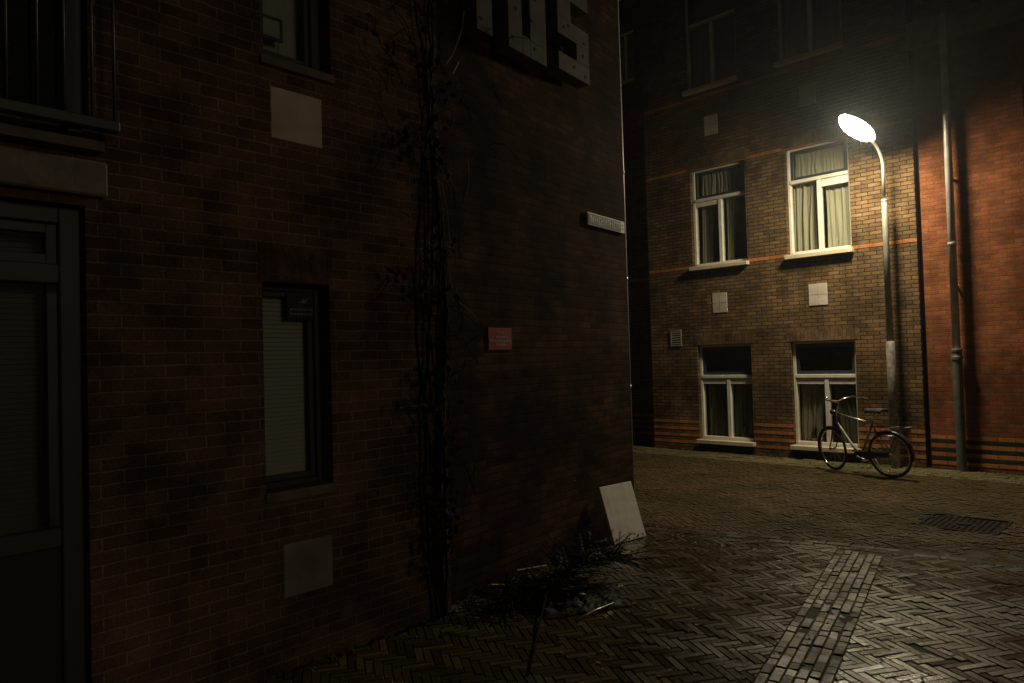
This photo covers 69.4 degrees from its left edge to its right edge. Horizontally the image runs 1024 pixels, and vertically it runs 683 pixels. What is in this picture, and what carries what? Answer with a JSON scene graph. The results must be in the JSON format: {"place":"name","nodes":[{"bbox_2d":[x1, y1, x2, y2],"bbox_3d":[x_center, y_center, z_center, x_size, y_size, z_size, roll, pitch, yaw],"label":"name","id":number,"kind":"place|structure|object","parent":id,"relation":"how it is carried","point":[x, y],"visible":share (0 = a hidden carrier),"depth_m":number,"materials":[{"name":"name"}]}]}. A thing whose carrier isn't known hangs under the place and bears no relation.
{"place":"outdoors","nodes":[
{"label":"outdoors","id":0,"kind":"place"},
{"bbox_2d":[263,428,1023,682],"bbox_3d":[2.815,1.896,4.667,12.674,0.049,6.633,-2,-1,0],"label":"road","id":1,"kind":"structure","parent":0,"point":[685,654],"depth_m":4.99,"materials":[{"name":"grey brick"}]},
{"bbox_2d":[0,0,633,682],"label":"brick building","id":2,"kind":"structure","parent":1,"relation":"on","point":[212,454],"depth_m":4.66,"materials":[{"name":"brick"}]},
{"bbox_2d":[0,0,82,123],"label":"window","id":3,"kind":"structure","parent":2,"relation":"in","point":[73,18],"depth_m":3.82,"materials":[{"name":"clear glass"}]},
{"bbox_2d":[0,199,86,682],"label":"glazed door","id":4,"kind":"structure","parent":2,"relation":"in","point":[43,605],"depth_m":3.70,"materials":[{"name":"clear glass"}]},
{"bbox_2d":[0,0,119,154],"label":"balcony railing","id":5,"kind":"object","parent":2,"relation":"attached to","point":[72,124],"visible":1,"depth_m":3.58,"materials":[{"name":"metal"}]},
{"bbox_2d":[263,13,282,43],"bbox_3d":[-1.555,-2.022,4.775,0.015,0.152,0.159,-3,-2,42],"label":"picture frame","id":6,"kind":"object","parent":2,"relation":"in","point":[272,28],"visible":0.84,"depth_m":4.78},
{"bbox_2d":[259,0,333,84],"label":"window","id":7,"kind":"structure","parent":2,"relation":"in","point":[284,56],"depth_m":4.93,"materials":[{"name":"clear glass"}]},
{"bbox_2d":[262,283,336,503],"bbox_3d":[-1.403,0.307,4.691,0.245,1.338,0.495,-3,-2,42],"label":"window","id":8,"kind":"structure","parent":2,"relation":"in","point":[309,341],"depth_m":4.79,"materials":[{"name":"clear glass"}]},
{"bbox_2d":[348,0,543,619],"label":"climbing plant","id":9,"kind":"object","parent":2,"relation":"attached to","point":[439,520],"visible":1,"depth_m":5.38,"materials":[{"name":"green plant"}]},
{"bbox_2d":[462,0,492,41],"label":"sign letter","id":10,"kind":"object","parent":2,"relation":"attached to","point":[480,11],"visible":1,"depth_m":5.92,"materials":[{"name":"grey metal"}]},
{"bbox_2d":[487,328,511,349],"bbox_3d":[-0.102,-0.022,6.258,0.014,0.186,0.328,-3,-2,36],"label":"notice plate","id":11,"kind":"object","parent":2,"relation":"attached to","point":[499,338],"visible":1,"depth_m":6.24,"materials":[{"name":"red metal"}]},
{"bbox_2d":[494,0,546,70],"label":"sign letter","id":12,"kind":"object","parent":2,"relation":"attached to","point":[521,18],"visible":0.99,"depth_m":6.41,"materials":[{"name":"grey metal"}]},
{"bbox_2d":[545,0,589,88],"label":"sign letter","id":13,"kind":"object","parent":2,"relation":"attached to","point":[569,65],"visible":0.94,"depth_m":7.03,"materials":[{"name":"grey metal"}]},
{"bbox_2d":[586,212,624,233],"bbox_3d":[0.997,-1.251,7.822,0.027,0.128,0.806,-3,-2,36],"label":"street sign","id":14,"kind":"object","parent":2,"relation":"attached to","point":[602,222],"visible":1,"depth_m":7.77,"materials":[{"name":"white metal"}]},
{"bbox_2d":[618,5,632,445],"bbox_3d":[1.225,-1.968,8.306,0.072,6.379,0.072,-3,-2,36],"label":"corner pipe","id":15,"kind":"object","parent":2,"relation":"attached to","point":[625,228],"visible":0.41,"depth_m":8.28,"materials":[{"name":"grey metal"}]},
{"bbox_2d":[427,559,615,639],"bbox_3d":[0.177,1.875,5.641,0.970,0.248,2.109,-3,-2,36],"label":"branch heap","id":16,"kind":"object","parent":1,"relation":"on","point":[517,593],"visible":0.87,"depth_m":5.62,"materials":[{"name":"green plant"}]},
{"bbox_2d":[488,584,503,589],"bbox_3d":[-0.121,1.963,5.920,0.130,0.040,0.050,-6,-9,20],"label":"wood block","id":17,"kind":"object","parent":16,"relation":"on","point":[495,585],"depth_m":5.91,"materials":[{"name":"brown wood"}]},
{"bbox_2d":[516,565,546,571],"bbox_3d":[0.167,1.934,6.299,0.260,0.021,0.045,-5,-6,-15],"label":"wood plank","id":18,"kind":"object","parent":16,"relation":"on","point":[529,569],"visible":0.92,"depth_m":6.28,"materials":[{"name":"brown wood"}]},
{"bbox_2d":[585,576,599,583],"bbox_3d":[0.650,1.933,6.000,0.110,0.040,0.060,4,5,-20],"label":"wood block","id":19,"kind":"object","parent":16,"relation":"on","point":[590,580],"depth_m":5.98,"materials":[{"name":"brown wood"}]},
{"bbox_2d":[530,587,631,618],"bbox_3d":[0.497,1.909,5.524,0.727,0.119,0.384,-1,-2,-19],"label":"plastic bag","id":20,"kind":"object","parent":1,"relation":"on","point":[561,606],"visible":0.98,"depth_m":5.46,"materials":[{"name":"black plastic"}]},
{"bbox_2d":[519,520,656,674],"bbox_3d":[0.316,1.721,5.549,0.946,0.513,2.293,-3,-2,33],"label":"fir tree","id":21,"kind":"object","parent":1,"relation":"on","point":[582,559],"visible":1,"depth_m":5.90,"materials":[{"name":"green plant"}]},
{"bbox_2d":[577,602,613,618],"bbox_3d":[0.609,1.942,5.347,0.397,0.022,0.012,0,-2,-43],"label":"metal rod","id":22,"kind":"object","parent":1,"relation":"on","point":[594,610],"visible":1,"depth_m":5.33,"materials":[{"name":"metal"}]},
{"bbox_2d":[597,481,645,544],"bbox_3d":[1.115,1.730,7.497,0.490,0.569,0.038,0,-20,-41],"label":"leaning board","id":23,"kind":"object","parent":1,"relation":"on","point":[620,507],"visible":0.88,"depth_m":7.47,"materials":[{"name":"white wood"}]},
{"bbox_2d":[621,550,635,557],"bbox_3d":[1.071,1.966,6.837,0.130,0.030,0.090,1,6,30],"label":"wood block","id":24,"kind":"object","parent":1,"relation":"on","point":[634,555],"depth_m":6.82,"materials":[{"name":"brown wood"}]},
{"bbox_2d":[618,0,748,440],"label":"recessed wing","id":25,"kind":"structure","parent":1,"relation":"on","point":[636,226],"depth_m":16.50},
{"bbox_2d":[619,12,635,86],"bbox_3d":[2.563,-6.667,16.759,0.631,1.795,0.341,-3,-2,45],"label":"window","id":26,"kind":"structure","parent":25,"relation":"in","point":[626,37],"depth_m":16.79,"materials":[{"name":"black glass"}]},
{"bbox_2d":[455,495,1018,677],"bbox_3d":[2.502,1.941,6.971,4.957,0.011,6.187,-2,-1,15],"label":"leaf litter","id":27,"kind":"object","parent":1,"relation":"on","point":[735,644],"visible":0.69,"depth_m":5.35,"materials":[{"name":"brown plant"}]},
{"bbox_2d":[640,0,928,467],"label":"brown brick building","id":28,"kind":"structure","parent":1,"relation":"on","point":[793,301],"depth_m":13.16,"materials":[{"name":"brick"}]},
{"bbox_2d":[682,0,737,96],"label":"window","id":29,"kind":"structure","parent":28,"relation":"in","point":[703,30],"depth_m":14.37,"materials":[{"name":"white paint"}]},
{"bbox_2d":[689,161,748,271],"bbox_3d":[3.932,-2.352,14.005,1.198,1.950,0.349,-3,-2,45],"label":"window","id":30,"kind":"structure","parent":28,"relation":"in","point":[718,183],"depth_m":14.10,"materials":[{"name":"white paint"}]},
{"bbox_2d":[696,343,755,446],"bbox_3d":[4.039,0.990,13.905,1.173,1.875,0.342,-3,-2,45],"label":"window","id":31,"kind":"structure","parent":28,"relation":"in","point":[721,412],"depth_m":13.94,"materials":[{"name":"white paint"}]},
{"bbox_2d":[742,422,748,436],"bbox_3d":[4.346,1.651,13.782,0.137,0.339,0.165,-2,-2,21],"label":"house plant","id":32,"kind":"object","parent":28,"relation":"on","point":[745,429],"visible":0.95,"depth_m":13.76,"materials":[{"name":"green plant"}]},
{"bbox_2d":[773,0,843,67],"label":"window","id":33,"kind":"structure","parent":28,"relation":"in","point":[812,28],"depth_m":12.86,"materials":[{"name":"black glass"}]},
{"bbox_2d":[810,425,817,440],"bbox_3d":[5.271,1.603,12.872,0.142,0.336,0.131,-3,-2,45],"label":"house plant","id":34,"kind":"object","parent":28,"relation":"on","point":[814,433],"visible":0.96,"depth_m":12.85,"materials":[{"name":"green plant"}]},
{"bbox_2d":[784,137,853,259],"bbox_3d":[5.262,-2.424,12.685,1.147,1.950,0.359,-3,-2,45],"label":"window","id":35,"kind":"structure","parent":28,"relation":"in","point":[826,164],"depth_m":12.72,"materials":[{"name":"white paint"}]},
{"bbox_2d":[790,339,860,453],"bbox_3d":[5.344,0.920,12.612,1.160,1.875,0.354,-3,-2,45],"label":"window","id":36,"kind":"structure","parent":28,"relation":"in","point":[815,385],"depth_m":12.66,"materials":[{"name":"white paint"}]},
{"bbox_2d":[643,523,1023,563],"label":"edge course","id":37,"kind":"object","parent":1,"relation":"on","point":[838,545],"visible":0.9,"depth_m":7.23,"materials":[{"name":"grey stone"}]},
{"bbox_2d":[906,0,1023,475],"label":"red brick building","id":38,"kind":"structure","parent":1,"relation":"on","point":[985,42],"depth_m":10.96,"materials":[{"name":"brick"}]},
{"bbox_2d":[938,7,966,471],"bbox_3d":[6.612,-1.541,11.105,0.156,7.052,0.236,-3,-2,45],"label":"downpipe","id":39,"kind":"object","parent":38,"relation":"attached to","point":[957,358],"visible":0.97,"depth_m":11.03,"materials":[{"name":"metal"}]},
{"bbox_2d":[754,550,881,682],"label":"path","id":40,"kind":"structure","parent":0,"point":[803,674],"depth_m":4.95,"materials":[{"name":"grey brick"}]},
{"bbox_2d":[633,452,1023,560],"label":"street","id":41,"kind":"structure","parent":0,"point":[716,483],"depth_m":9.00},
{"bbox_2d":[818,395,914,477],"bbox_3d":[5.068,1.397,10.962,0.609,1.180,1.651,-5,1,-31],"label":"bicycle","id":42,"kind":"object","parent":41,"relation":"on","point":[862,455],"visible":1,"depth_m":10.82,"materials":[{"name":"black metal"}]},
{"bbox_2d":[914,513,1012,534],"bbox_3d":[4.736,1.915,7.758,0.750,0.026,0.750,-3,-2,44],"label":"drain grate","id":43,"kind":"object","parent":41,"relation":"in","point":[966,524],"visible":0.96,"depth_m":7.75,"materials":[{"name":"metal"}]},
{"bbox_2d":[633,446,1023,483],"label":"pavement","id":44,"kind":"structure","parent":0,"point":[968,475],"depth_m":12.00,"materials":[{"name":"brick"}]},
{"bbox_2d":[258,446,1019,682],"bbox_3d":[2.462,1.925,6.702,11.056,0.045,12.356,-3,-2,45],"label":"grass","id":45,"kind":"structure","parent":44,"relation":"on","point":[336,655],"depth_m":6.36,"materials":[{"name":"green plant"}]},
{"bbox_2d":[838,114,899,467],"bbox_3d":[5.470,-0.662,11.279,1.142,5.470,0.381,-1,-2,-35],"label":"street lamp","id":46,"kind":"object","parent":44,"relation":"on","point":[856,127],"visible":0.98,"depth_m":11.49,"materials":[{"name":"metal"}]}
]}

